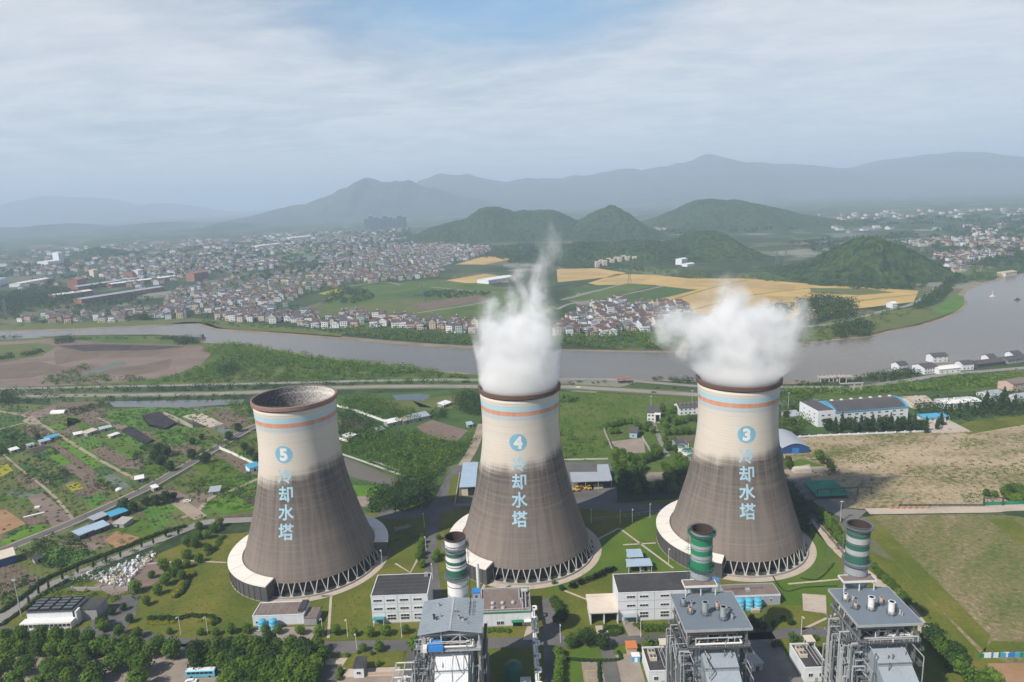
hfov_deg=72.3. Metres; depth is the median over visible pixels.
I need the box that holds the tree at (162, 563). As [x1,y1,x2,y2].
[157,558,169,570]
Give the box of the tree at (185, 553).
[180,549,191,558]
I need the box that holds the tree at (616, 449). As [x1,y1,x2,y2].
[611,447,619,453]
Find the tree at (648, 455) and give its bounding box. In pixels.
[645,451,653,460]
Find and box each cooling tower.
[227,383,388,601]
[450,373,593,584]
[656,365,808,578]
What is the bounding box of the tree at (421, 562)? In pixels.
[417,558,425,567]
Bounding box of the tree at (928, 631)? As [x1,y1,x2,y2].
[919,622,945,647]
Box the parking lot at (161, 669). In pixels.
[0,655,223,681]
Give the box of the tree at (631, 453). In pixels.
[626,452,633,459]
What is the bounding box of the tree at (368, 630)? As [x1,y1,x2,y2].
[364,626,374,636]
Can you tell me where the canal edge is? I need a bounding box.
[342,453,400,474]
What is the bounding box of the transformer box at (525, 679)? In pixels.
[520,677,530,681]
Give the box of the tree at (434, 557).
[431,552,438,561]
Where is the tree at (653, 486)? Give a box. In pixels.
[648,482,656,493]
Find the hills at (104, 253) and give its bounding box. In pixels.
[64,247,146,259]
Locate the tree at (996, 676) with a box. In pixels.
[982,665,1005,681]
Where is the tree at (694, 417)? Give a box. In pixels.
[691,414,697,421]
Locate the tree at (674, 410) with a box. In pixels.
[670,405,676,412]
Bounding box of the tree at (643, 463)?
[638,460,647,468]
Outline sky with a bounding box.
[0,0,1023,210]
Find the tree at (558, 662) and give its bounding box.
[553,659,564,668]
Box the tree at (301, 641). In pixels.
[293,635,310,649]
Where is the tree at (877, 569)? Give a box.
[874,566,881,572]
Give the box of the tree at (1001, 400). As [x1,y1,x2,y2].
[998,393,1004,409]
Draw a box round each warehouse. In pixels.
[0,277,7,285]
[9,277,49,286]
[37,260,60,264]
[52,252,63,262]
[89,269,97,276]
[131,269,142,276]
[251,243,279,247]
[282,235,310,239]
[477,275,512,283]
[675,257,686,264]
[682,262,694,266]
[886,301,896,307]
[997,270,1016,276]
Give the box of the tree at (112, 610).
[107,607,115,615]
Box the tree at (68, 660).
[54,653,75,666]
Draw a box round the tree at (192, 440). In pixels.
[188,437,195,444]
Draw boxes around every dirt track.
[458,424,481,465]
[784,464,815,478]
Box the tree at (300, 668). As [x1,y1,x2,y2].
[292,663,307,674]
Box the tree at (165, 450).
[160,445,171,456]
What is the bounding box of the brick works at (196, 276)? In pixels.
[185,271,208,280]
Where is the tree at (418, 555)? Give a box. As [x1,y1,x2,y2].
[413,551,422,560]
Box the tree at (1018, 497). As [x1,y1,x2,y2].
[1014,492,1023,500]
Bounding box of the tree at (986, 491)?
[982,488,990,494]
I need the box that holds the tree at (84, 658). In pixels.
[72,652,91,668]
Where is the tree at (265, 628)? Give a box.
[259,624,268,632]
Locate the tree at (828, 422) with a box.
[822,418,832,429]
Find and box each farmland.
[0,402,252,546]
[0,431,257,609]
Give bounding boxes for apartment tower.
[364,218,368,229]
[368,215,373,229]
[373,216,377,229]
[378,217,382,229]
[382,215,387,229]
[387,216,392,229]
[392,217,396,229]
[397,214,401,227]
[402,216,406,229]
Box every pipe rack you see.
[391,662,414,681]
[531,605,542,681]
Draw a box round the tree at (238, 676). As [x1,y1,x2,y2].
[227,667,246,681]
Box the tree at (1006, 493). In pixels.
[1002,490,1010,498]
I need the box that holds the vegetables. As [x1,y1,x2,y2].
[0,404,257,601]
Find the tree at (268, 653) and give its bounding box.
[261,643,282,664]
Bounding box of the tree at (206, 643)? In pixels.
[199,638,211,653]
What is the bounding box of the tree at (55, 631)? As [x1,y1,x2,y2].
[46,626,64,639]
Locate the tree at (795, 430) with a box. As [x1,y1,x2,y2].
[792,428,798,433]
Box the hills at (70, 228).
[0,222,210,236]
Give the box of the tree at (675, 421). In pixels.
[672,417,679,424]
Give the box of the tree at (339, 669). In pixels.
[336,666,342,673]
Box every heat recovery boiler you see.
[411,596,489,681]
[666,578,753,681]
[821,574,924,681]
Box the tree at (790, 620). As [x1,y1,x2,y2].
[787,617,794,624]
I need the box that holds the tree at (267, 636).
[257,630,277,648]
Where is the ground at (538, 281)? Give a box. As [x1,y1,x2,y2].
[0,191,1023,595]
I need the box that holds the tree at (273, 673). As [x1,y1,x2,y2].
[266,665,282,681]
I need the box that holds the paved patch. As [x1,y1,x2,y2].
[802,594,826,613]
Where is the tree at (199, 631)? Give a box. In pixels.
[196,628,204,634]
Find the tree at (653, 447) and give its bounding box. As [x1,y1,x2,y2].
[649,444,658,450]
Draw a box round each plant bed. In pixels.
[316,626,417,640]
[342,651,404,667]
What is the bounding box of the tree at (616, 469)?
[613,466,621,474]
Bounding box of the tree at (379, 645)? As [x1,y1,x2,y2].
[373,640,383,651]
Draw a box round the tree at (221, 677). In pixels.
[215,672,234,681]
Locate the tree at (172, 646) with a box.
[160,636,181,658]
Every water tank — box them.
[258,618,265,631]
[269,618,276,629]
[737,597,744,610]
[745,597,752,610]
[754,597,761,609]
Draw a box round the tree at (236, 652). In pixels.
[226,645,246,661]
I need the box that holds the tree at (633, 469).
[627,465,637,474]
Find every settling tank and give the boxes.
[677,443,688,451]
[681,447,692,454]
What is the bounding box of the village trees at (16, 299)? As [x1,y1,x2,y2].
[0,242,1023,347]
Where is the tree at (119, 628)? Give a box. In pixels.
[112,623,125,635]
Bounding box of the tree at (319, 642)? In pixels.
[308,636,324,651]
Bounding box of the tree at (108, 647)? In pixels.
[101,636,118,653]
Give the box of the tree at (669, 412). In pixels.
[666,409,672,415]
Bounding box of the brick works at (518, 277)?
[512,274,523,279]
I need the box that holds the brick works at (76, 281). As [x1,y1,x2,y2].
[66,277,85,287]
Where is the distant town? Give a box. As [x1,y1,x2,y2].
[0,207,1023,321]
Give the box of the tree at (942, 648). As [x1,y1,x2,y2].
[933,640,957,658]
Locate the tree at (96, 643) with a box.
[87,637,106,655]
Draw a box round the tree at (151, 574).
[147,570,155,577]
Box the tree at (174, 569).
[167,565,179,576]
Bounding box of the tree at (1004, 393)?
[1000,386,1007,401]
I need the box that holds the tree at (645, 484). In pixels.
[641,479,650,493]
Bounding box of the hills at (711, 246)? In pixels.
[546,230,779,267]
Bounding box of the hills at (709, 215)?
[640,199,873,232]
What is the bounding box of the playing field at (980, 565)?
[860,514,1023,662]
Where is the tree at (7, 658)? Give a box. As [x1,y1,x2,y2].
[0,649,18,669]
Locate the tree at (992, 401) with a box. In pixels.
[989,398,994,408]
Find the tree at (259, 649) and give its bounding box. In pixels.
[251,643,266,658]
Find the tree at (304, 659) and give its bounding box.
[296,653,311,667]
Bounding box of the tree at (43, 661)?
[38,655,56,670]
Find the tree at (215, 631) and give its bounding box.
[211,627,219,635]
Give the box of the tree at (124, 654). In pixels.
[118,647,137,667]
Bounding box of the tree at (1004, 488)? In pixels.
[1000,486,1009,493]
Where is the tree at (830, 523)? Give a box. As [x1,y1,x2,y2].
[825,519,837,530]
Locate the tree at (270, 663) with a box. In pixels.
[260,657,276,669]
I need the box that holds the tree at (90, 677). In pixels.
[78,668,102,681]
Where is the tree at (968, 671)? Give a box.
[960,663,983,681]
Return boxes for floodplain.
[0,335,484,387]
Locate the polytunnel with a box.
[50,410,67,413]
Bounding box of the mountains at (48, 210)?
[0,196,251,225]
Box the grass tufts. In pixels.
[811,425,1023,641]
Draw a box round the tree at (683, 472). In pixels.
[674,468,686,481]
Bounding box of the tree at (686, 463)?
[681,459,689,469]
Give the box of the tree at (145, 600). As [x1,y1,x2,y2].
[141,596,150,605]
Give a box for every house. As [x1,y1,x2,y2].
[48,316,59,323]
[54,314,63,320]
[64,317,75,323]
[73,316,83,321]
[92,312,101,320]
[97,315,107,322]
[108,314,116,321]
[116,311,123,319]
[118,315,128,321]
[120,309,128,317]
[127,309,132,315]
[129,306,136,313]
[135,308,143,314]
[147,311,156,317]
[156,311,165,317]
[163,307,171,313]
[164,312,171,319]
[176,309,186,318]
[183,308,189,314]
[185,303,191,309]
[192,302,199,309]
[195,308,204,313]
[198,301,204,307]
[204,306,214,312]
[209,300,215,307]
[214,311,224,319]
[215,305,222,309]
[224,312,231,320]
[227,299,234,304]
[228,313,237,320]
[237,298,244,304]
[237,314,244,321]
[242,302,249,306]
[246,314,254,321]
[249,297,255,304]
[258,312,264,320]
[260,298,268,304]
[263,310,273,314]
[267,305,276,309]
[268,297,275,304]
[268,314,277,323]
[276,314,280,321]
[280,310,287,316]
[282,300,288,306]
[284,314,290,320]
[290,316,296,322]
[297,318,304,325]
[299,307,307,313]
[302,320,310,326]
[304,315,313,320]
[311,320,320,327]
[321,318,331,328]
[325,313,332,318]
[328,316,334,324]
[331,320,339,327]
[334,316,342,320]
[339,309,346,314]
[339,318,349,327]
[349,307,357,312]
[350,318,359,327]
[357,313,365,322]
[369,319,380,326]
[372,309,379,318]
[378,312,385,318]
[379,317,388,325]
[386,316,392,323]
[388,312,396,318]
[390,319,399,327]
[400,319,408,327]
[406,320,414,329]
[412,318,420,326]
[416,320,426,329]
[424,317,431,324]
[429,319,436,328]
[437,322,445,328]
[438,318,446,324]
[445,322,455,332]
[454,323,465,332]
[457,320,467,329]
[468,323,475,332]
[472,317,479,327]
[552,325,560,335]
[557,324,565,332]
[565,326,575,335]
[570,313,579,321]
[570,322,579,333]
[577,311,584,318]
[578,318,586,323]
[582,324,593,331]
[585,329,597,336]
[588,312,598,317]
[588,318,597,328]
[592,301,599,308]
[593,315,601,323]
[593,324,603,332]
[596,305,606,312]
[599,326,609,335]
[602,313,610,320]
[605,304,613,312]
[607,322,617,331]
[609,295,616,302]
[609,326,617,334]
[610,313,618,319]
[611,318,619,324]
[614,298,621,303]
[615,309,624,314]
[615,315,624,322]
[616,324,622,331]
[622,320,630,328]
[624,308,631,312]
[627,323,637,330]
[629,426,639,437]
[630,316,639,322]
[633,308,642,315]
[636,313,645,317]
[636,319,647,329]
[640,322,649,331]
[643,303,653,309]
[647,406,660,422]
[651,299,656,306]
[652,315,662,326]
[656,299,664,304]
[661,310,669,319]
[666,307,677,316]
[667,303,675,307]
[673,401,697,414]
[674,306,683,313]
[675,301,682,307]
[682,306,692,313]
[781,410,800,419]
[891,361,908,370]
[900,395,933,408]
[911,362,938,374]
[925,352,948,362]
[934,396,980,408]
[935,364,961,373]
[955,360,974,369]
[973,357,1006,367]
[976,389,1001,401]
[981,353,996,359]
[997,377,1023,391]
[998,354,1023,363]
[1004,350,1022,355]
[1006,392,1023,403]
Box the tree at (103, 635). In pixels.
[98,633,109,638]
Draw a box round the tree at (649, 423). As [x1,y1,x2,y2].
[645,421,653,427]
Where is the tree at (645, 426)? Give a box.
[642,423,648,429]
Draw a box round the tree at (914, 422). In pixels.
[911,412,917,429]
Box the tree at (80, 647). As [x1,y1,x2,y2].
[72,641,90,657]
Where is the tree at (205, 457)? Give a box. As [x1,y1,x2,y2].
[198,451,210,462]
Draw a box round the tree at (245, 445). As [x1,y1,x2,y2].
[240,442,248,449]
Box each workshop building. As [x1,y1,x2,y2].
[370,572,432,624]
[612,571,689,621]
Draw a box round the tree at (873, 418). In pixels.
[870,414,876,430]
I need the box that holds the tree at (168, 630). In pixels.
[165,627,172,633]
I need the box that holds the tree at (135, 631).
[131,626,142,637]
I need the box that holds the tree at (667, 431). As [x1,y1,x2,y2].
[663,428,670,434]
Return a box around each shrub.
[642,636,654,646]
[654,636,662,645]
[774,640,781,646]
[788,631,797,641]
[798,635,805,642]
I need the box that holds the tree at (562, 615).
[555,609,568,621]
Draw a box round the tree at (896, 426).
[893,416,899,432]
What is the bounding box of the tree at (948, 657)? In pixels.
[940,647,959,671]
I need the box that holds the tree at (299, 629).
[294,625,304,634]
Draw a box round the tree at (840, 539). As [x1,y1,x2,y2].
[837,535,845,545]
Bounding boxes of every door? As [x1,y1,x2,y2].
[513,622,529,625]
[792,448,798,452]
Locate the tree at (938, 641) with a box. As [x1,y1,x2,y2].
[929,633,951,653]
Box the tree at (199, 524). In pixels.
[194,521,202,528]
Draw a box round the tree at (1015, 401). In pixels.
[1011,393,1018,410]
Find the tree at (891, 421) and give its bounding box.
[887,412,893,429]
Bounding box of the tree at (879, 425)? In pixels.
[875,415,882,431]
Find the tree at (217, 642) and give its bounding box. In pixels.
[208,636,224,652]
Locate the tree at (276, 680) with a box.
[270,676,283,681]
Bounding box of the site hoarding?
[979,652,1023,657]
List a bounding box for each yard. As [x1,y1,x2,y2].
[91,592,139,640]
[318,664,341,681]
[325,658,399,676]
[337,670,402,681]
[565,462,616,501]
[615,654,644,681]
[669,436,694,441]
[741,632,802,681]
[787,477,866,519]
[928,419,971,432]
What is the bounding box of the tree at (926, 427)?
[923,415,929,432]
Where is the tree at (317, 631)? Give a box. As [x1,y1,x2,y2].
[312,623,324,636]
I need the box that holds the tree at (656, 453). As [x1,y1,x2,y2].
[651,450,659,457]
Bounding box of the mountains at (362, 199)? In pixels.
[184,178,527,226]
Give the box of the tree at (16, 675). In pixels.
[3,669,26,681]
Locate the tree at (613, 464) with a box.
[610,460,619,468]
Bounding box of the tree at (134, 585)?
[128,579,141,592]
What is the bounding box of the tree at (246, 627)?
[242,623,251,632]
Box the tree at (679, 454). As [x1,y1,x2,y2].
[675,451,682,459]
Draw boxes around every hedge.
[0,524,186,612]
[0,579,69,625]
[146,612,220,625]
[146,620,176,624]
[170,570,195,597]
[174,572,196,597]
[196,617,214,623]
[205,534,226,555]
[487,627,510,633]
[566,650,622,662]
[568,566,616,588]
[597,659,602,681]
[599,624,623,636]
[633,623,676,627]
[768,568,837,591]
[801,563,834,580]
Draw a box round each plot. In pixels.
[0,415,24,428]
[0,426,36,451]
[0,449,26,456]
[0,464,12,476]
[0,466,23,494]
[0,496,32,505]
[0,499,32,517]
[0,509,25,533]
[0,534,50,547]
[0,535,7,540]
[0,564,33,595]
[2,408,28,411]
[2,524,45,543]
[3,528,24,535]
[6,492,50,497]
[15,473,40,489]
[16,487,49,494]
[17,455,60,476]
[18,452,58,476]
[20,443,43,448]
[21,425,49,438]
[21,512,45,526]
[23,446,66,455]
[24,404,56,417]
[24,576,40,585]
[26,424,52,428]
[28,492,70,526]
[29,545,94,566]
[37,483,54,489]
[38,479,79,484]
[40,421,52,425]
[43,469,76,485]
[44,448,69,464]
[45,414,80,427]
[45,443,62,446]
[47,483,91,516]
[50,424,66,429]
[50,430,71,435]
[53,444,94,473]
[56,401,108,414]
[58,440,105,467]
[59,540,104,549]
[60,426,81,434]
[60,469,71,479]
[64,410,107,415]
[66,464,81,472]
[67,418,89,431]
[67,482,82,491]
[68,446,111,455]
[68,469,99,477]
[70,534,108,543]
[73,484,110,497]
[75,410,110,425]
[75,435,103,449]
[79,475,101,489]
[83,492,108,505]
[84,501,103,508]
[91,445,130,465]
[93,422,113,430]
[93,464,115,475]
[95,476,127,481]
[96,421,126,428]
[97,435,109,440]
[98,441,114,447]
[99,529,113,535]
[100,448,147,459]
[103,407,209,427]
[103,473,130,490]
[104,437,148,456]
[105,519,133,528]
[105,531,139,547]
[113,518,151,539]
[117,430,152,434]
[117,433,151,451]
[117,467,145,473]
[119,458,147,469]
[123,431,154,444]
[126,482,145,488]
[128,510,143,515]
[129,479,152,482]
[134,427,157,431]
[137,529,169,546]
[140,458,173,479]
[140,501,181,530]
[142,416,176,429]
[146,449,179,457]
[148,521,192,525]
[149,490,196,500]
[150,440,168,448]
[155,431,207,447]
[165,486,205,492]
[166,426,201,432]
[168,475,200,495]
[168,510,185,522]
[170,442,200,455]
[173,453,200,461]
[176,422,206,427]
[182,413,222,426]
[187,474,223,487]
[189,493,223,500]
[191,499,204,507]
[192,458,243,479]
[193,428,222,436]
[201,511,211,517]
[202,494,253,513]
[203,488,245,495]
[210,410,250,425]
[210,426,231,433]
[211,505,253,517]
[213,484,251,489]
[215,452,248,471]
[216,407,245,409]
[217,421,247,427]
[219,477,256,486]
[240,474,257,477]
[241,497,254,504]
[242,470,257,473]
[242,492,255,497]
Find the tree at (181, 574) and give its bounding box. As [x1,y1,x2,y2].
[177,569,186,578]
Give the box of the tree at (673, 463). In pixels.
[669,460,678,469]
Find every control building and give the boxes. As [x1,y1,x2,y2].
[642,638,665,681]
[789,635,828,681]
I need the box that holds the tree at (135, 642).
[127,635,145,652]
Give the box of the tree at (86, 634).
[79,627,95,642]
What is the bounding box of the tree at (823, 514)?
[820,510,828,519]
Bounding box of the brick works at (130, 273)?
[123,270,133,277]
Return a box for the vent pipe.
[476,563,479,587]
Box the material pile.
[791,466,827,472]
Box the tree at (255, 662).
[246,655,262,672]
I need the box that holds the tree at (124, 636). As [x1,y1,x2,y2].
[117,633,130,643]
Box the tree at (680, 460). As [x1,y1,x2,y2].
[678,455,687,463]
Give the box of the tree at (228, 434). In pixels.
[224,431,233,439]
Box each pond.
[831,233,867,237]
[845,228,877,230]
[892,237,930,240]
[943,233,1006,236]
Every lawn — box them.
[0,499,1004,681]
[550,515,688,595]
[564,645,643,681]
[750,522,841,604]
[786,458,824,473]
[802,539,836,578]
[960,415,1023,433]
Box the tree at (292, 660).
[283,655,301,668]
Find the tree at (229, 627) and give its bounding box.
[224,622,235,633]
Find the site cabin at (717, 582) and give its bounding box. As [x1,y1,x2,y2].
[712,577,719,591]
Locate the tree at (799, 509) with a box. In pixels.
[794,506,804,517]
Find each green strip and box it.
[782,390,1023,433]
[783,375,1018,399]
[863,518,989,651]
[981,641,1023,652]
[990,519,1023,545]
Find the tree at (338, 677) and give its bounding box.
[335,673,341,679]
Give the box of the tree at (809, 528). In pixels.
[805,524,812,532]
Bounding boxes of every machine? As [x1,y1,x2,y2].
[572,486,579,491]
[580,484,591,489]
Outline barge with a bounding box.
[190,334,205,338]
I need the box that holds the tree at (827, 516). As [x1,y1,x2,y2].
[824,514,834,521]
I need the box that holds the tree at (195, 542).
[189,537,199,547]
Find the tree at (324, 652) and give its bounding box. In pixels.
[316,645,329,660]
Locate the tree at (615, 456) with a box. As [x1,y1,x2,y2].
[612,452,621,461]
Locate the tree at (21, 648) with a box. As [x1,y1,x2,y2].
[11,638,29,655]
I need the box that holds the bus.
[185,667,216,677]
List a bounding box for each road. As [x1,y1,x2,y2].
[0,367,1023,389]
[0,385,697,397]
[0,424,255,549]
[0,517,251,622]
[0,626,281,646]
[164,627,836,659]
[375,491,848,518]
[403,649,416,679]
[425,510,441,599]
[426,465,461,510]
[541,599,563,681]
[601,641,620,681]
[746,282,941,327]
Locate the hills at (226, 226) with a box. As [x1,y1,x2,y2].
[170,222,281,232]
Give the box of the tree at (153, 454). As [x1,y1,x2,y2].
[148,449,159,460]
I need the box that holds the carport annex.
[586,593,618,624]
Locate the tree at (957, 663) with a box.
[947,653,970,673]
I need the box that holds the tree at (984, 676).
[974,669,993,681]
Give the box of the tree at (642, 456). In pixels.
[639,454,646,461]
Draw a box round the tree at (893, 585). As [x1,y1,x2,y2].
[888,582,898,590]
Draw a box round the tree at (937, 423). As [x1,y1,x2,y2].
[935,416,940,429]
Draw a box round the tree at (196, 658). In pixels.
[187,647,207,669]
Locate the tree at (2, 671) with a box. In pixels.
[0,663,5,680]
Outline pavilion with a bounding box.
[616,377,630,382]
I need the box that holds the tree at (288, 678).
[280,675,293,681]
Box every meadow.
[0,318,340,336]
[319,279,556,318]
[336,389,481,512]
[560,391,697,483]
[804,302,949,341]
[933,294,963,315]
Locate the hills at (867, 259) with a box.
[757,236,977,285]
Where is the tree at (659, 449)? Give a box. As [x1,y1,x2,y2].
[654,446,663,454]
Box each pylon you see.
[0,299,8,317]
[783,246,789,264]
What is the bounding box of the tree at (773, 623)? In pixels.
[770,619,776,626]
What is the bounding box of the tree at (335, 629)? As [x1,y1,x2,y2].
[331,624,340,634]
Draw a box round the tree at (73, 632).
[63,627,79,639]
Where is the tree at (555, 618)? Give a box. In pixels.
[552,614,559,621]
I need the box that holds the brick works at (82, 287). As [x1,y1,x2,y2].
[69,277,138,290]
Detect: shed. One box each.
[0,547,15,566]
[8,446,19,452]
[25,442,34,447]
[31,554,42,563]
[37,438,50,444]
[43,433,59,440]
[71,525,94,539]
[72,431,82,437]
[81,428,98,435]
[87,511,107,523]
[88,520,109,533]
[98,424,111,431]
[106,507,127,520]
[107,432,119,438]
[112,516,133,527]
[134,474,143,482]
[150,484,158,491]
[208,485,221,495]
[245,461,257,471]
[342,432,356,438]
[383,417,401,426]
[400,416,411,424]
[407,411,430,421]
[437,400,451,407]
[459,462,477,495]
[466,421,472,427]
[570,464,611,490]
[625,640,637,653]
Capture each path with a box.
[0,410,28,417]
[3,454,43,485]
[24,417,133,479]
[41,486,73,518]
[142,560,226,564]
[162,413,191,427]
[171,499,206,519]
[181,478,257,517]
[230,553,388,601]
[321,596,331,637]
[395,559,417,572]
[417,299,497,312]
[471,527,601,588]
[523,626,536,639]
[557,301,589,308]
[561,283,626,299]
[564,458,607,459]
[564,590,585,599]
[595,625,607,633]
[598,528,618,538]
[607,286,662,298]
[619,528,673,567]
[622,621,641,635]
[623,542,654,544]
[652,421,669,455]
[656,530,816,581]
[672,280,745,299]
[691,288,806,310]
[726,296,856,316]
[788,579,838,584]
[802,294,918,320]
[803,613,836,629]
[809,519,976,669]
[865,505,1023,513]
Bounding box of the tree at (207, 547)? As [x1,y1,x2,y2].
[203,543,212,551]
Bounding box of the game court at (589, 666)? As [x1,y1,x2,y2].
[581,662,604,681]
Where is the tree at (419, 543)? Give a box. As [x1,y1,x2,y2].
[416,540,423,547]
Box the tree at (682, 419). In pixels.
[678,416,685,422]
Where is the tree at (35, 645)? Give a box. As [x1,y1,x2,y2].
[25,637,45,656]
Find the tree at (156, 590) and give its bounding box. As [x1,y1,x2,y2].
[152,583,162,594]
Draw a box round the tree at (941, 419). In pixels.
[939,412,944,424]
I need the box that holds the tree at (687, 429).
[683,426,690,433]
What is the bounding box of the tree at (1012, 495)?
[1007,493,1015,500]
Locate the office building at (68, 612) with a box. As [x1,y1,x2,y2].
[19,596,107,630]
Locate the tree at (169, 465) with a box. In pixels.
[164,461,174,470]
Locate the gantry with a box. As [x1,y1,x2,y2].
[816,486,871,496]
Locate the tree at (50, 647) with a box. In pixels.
[42,637,60,655]
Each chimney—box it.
[441,531,471,597]
[685,523,716,592]
[836,516,874,648]
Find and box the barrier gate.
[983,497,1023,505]
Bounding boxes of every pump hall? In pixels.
[252,599,320,626]
[481,586,530,626]
[719,583,780,605]
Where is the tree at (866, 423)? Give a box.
[860,417,872,430]
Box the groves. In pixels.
[0,212,1023,288]
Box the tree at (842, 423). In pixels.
[839,412,845,429]
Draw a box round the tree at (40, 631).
[29,624,48,639]
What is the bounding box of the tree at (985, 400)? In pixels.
[981,394,988,409]
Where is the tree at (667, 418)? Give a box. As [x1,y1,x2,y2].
[665,415,670,421]
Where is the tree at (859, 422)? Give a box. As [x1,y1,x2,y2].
[857,415,863,429]
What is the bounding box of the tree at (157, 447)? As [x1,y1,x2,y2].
[152,442,163,452]
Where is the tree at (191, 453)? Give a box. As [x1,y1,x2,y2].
[186,448,197,458]
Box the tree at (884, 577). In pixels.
[881,574,888,582]
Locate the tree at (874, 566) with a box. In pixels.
[871,562,877,569]
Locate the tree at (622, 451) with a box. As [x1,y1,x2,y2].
[619,447,625,454]
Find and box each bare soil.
[0,338,211,386]
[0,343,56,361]
[0,361,67,378]
[23,415,40,424]
[54,343,188,364]
[57,344,185,350]
[94,559,164,595]
[102,359,171,375]
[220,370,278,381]
[357,496,370,506]
[416,420,467,440]
[611,438,644,452]
[645,472,664,480]
[988,663,1023,681]
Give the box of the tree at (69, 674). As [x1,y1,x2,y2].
[56,665,77,681]
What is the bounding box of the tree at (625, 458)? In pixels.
[618,454,629,461]
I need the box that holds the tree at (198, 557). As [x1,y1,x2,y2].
[193,553,202,561]
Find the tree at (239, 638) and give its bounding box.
[231,633,249,649]
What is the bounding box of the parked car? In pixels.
[185,678,197,681]
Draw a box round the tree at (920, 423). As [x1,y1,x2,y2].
[916,419,925,429]
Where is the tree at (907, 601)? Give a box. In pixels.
[903,596,911,605]
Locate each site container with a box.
[631,652,639,661]
[742,650,763,671]
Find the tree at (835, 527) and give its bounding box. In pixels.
[831,523,841,531]
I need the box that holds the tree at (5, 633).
[0,628,11,641]
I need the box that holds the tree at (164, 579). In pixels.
[159,573,170,585]
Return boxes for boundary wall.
[71,585,128,590]
[163,411,192,427]
[216,512,252,517]
[219,446,252,462]
[337,404,384,421]
[394,524,409,530]
[604,428,612,448]
[642,436,650,451]
[797,430,932,437]
[812,515,844,554]
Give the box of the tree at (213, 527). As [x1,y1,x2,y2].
[209,522,217,531]
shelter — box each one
[625,558,652,572]
[626,549,643,558]
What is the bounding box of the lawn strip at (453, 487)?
[448,475,458,502]
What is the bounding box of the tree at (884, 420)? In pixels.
[881,415,889,428]
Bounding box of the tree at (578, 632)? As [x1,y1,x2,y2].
[574,629,582,639]
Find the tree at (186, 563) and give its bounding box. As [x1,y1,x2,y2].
[182,558,190,567]
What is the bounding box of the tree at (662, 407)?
[659,403,665,410]
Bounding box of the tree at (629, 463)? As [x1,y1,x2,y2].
[624,460,633,469]
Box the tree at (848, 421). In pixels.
[843,416,853,429]
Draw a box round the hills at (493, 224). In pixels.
[392,206,577,245]
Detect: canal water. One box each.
[109,400,243,406]
[344,457,397,485]
[392,393,429,399]
[779,398,820,406]
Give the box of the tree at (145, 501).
[140,496,150,505]
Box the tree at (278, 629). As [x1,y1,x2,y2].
[273,624,281,633]
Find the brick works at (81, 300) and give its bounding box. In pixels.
[73,286,163,303]
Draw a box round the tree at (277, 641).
[267,638,282,647]
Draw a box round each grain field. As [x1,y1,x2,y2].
[447,274,508,282]
[459,256,513,263]
[557,268,623,281]
[560,271,609,277]
[589,274,917,320]
[599,278,649,281]
[681,280,797,290]
[687,292,744,302]
[747,296,861,305]
[747,311,791,316]
[810,288,893,294]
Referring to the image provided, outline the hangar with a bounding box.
[779,429,808,453]
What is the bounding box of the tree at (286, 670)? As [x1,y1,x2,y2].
[279,665,294,680]
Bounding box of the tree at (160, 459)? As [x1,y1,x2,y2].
[155,455,165,464]
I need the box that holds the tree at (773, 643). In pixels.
[771,640,776,646]
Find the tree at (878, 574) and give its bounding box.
[876,571,885,578]
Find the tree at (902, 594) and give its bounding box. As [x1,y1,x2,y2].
[898,591,908,599]
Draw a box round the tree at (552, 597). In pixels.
[549,595,559,603]
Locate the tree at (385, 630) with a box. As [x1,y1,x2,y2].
[379,624,390,635]
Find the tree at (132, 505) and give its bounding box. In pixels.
[126,501,137,511]
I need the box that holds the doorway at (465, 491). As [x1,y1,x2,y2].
[460,487,474,495]
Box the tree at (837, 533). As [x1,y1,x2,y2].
[833,529,844,538]
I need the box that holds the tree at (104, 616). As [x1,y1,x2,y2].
[94,614,108,629]
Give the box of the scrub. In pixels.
[0,334,1023,457]
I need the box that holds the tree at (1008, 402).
[1004,397,1011,409]
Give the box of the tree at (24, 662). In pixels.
[12,653,37,674]
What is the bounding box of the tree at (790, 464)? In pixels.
[785,461,793,468]
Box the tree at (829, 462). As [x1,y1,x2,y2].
[825,458,834,466]
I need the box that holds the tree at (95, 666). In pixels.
[82,660,106,680]
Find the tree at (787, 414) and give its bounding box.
[783,410,790,417]
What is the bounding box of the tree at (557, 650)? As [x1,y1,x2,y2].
[552,646,563,655]
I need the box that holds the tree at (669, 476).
[665,472,675,481]
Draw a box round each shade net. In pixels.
[122,426,152,442]
[141,411,175,427]
[804,479,849,496]
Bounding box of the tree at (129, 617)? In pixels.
[124,613,133,622]
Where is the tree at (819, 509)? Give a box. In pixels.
[816,506,824,514]
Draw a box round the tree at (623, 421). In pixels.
[620,418,626,424]
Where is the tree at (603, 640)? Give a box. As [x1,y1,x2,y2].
[595,630,610,649]
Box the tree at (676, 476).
[670,470,680,481]
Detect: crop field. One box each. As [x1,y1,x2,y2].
[75,361,126,376]
[282,244,335,256]
[292,253,334,261]
[319,289,340,294]
[326,300,454,313]
[337,418,366,428]
[353,485,388,495]
[362,400,434,411]
[378,289,471,298]
[411,295,492,309]
[413,395,465,409]
[564,284,655,300]
[569,285,611,292]
[622,287,695,301]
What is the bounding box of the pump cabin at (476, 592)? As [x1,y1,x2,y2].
[472,588,480,598]
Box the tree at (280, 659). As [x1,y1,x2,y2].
[274,654,287,668]
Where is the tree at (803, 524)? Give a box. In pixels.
[799,519,808,530]
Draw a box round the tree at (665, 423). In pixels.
[662,420,669,427]
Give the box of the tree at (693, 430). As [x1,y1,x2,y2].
[690,426,696,433]
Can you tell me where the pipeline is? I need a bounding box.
[898,504,982,505]
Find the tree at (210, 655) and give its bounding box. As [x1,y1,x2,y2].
[202,648,219,666]

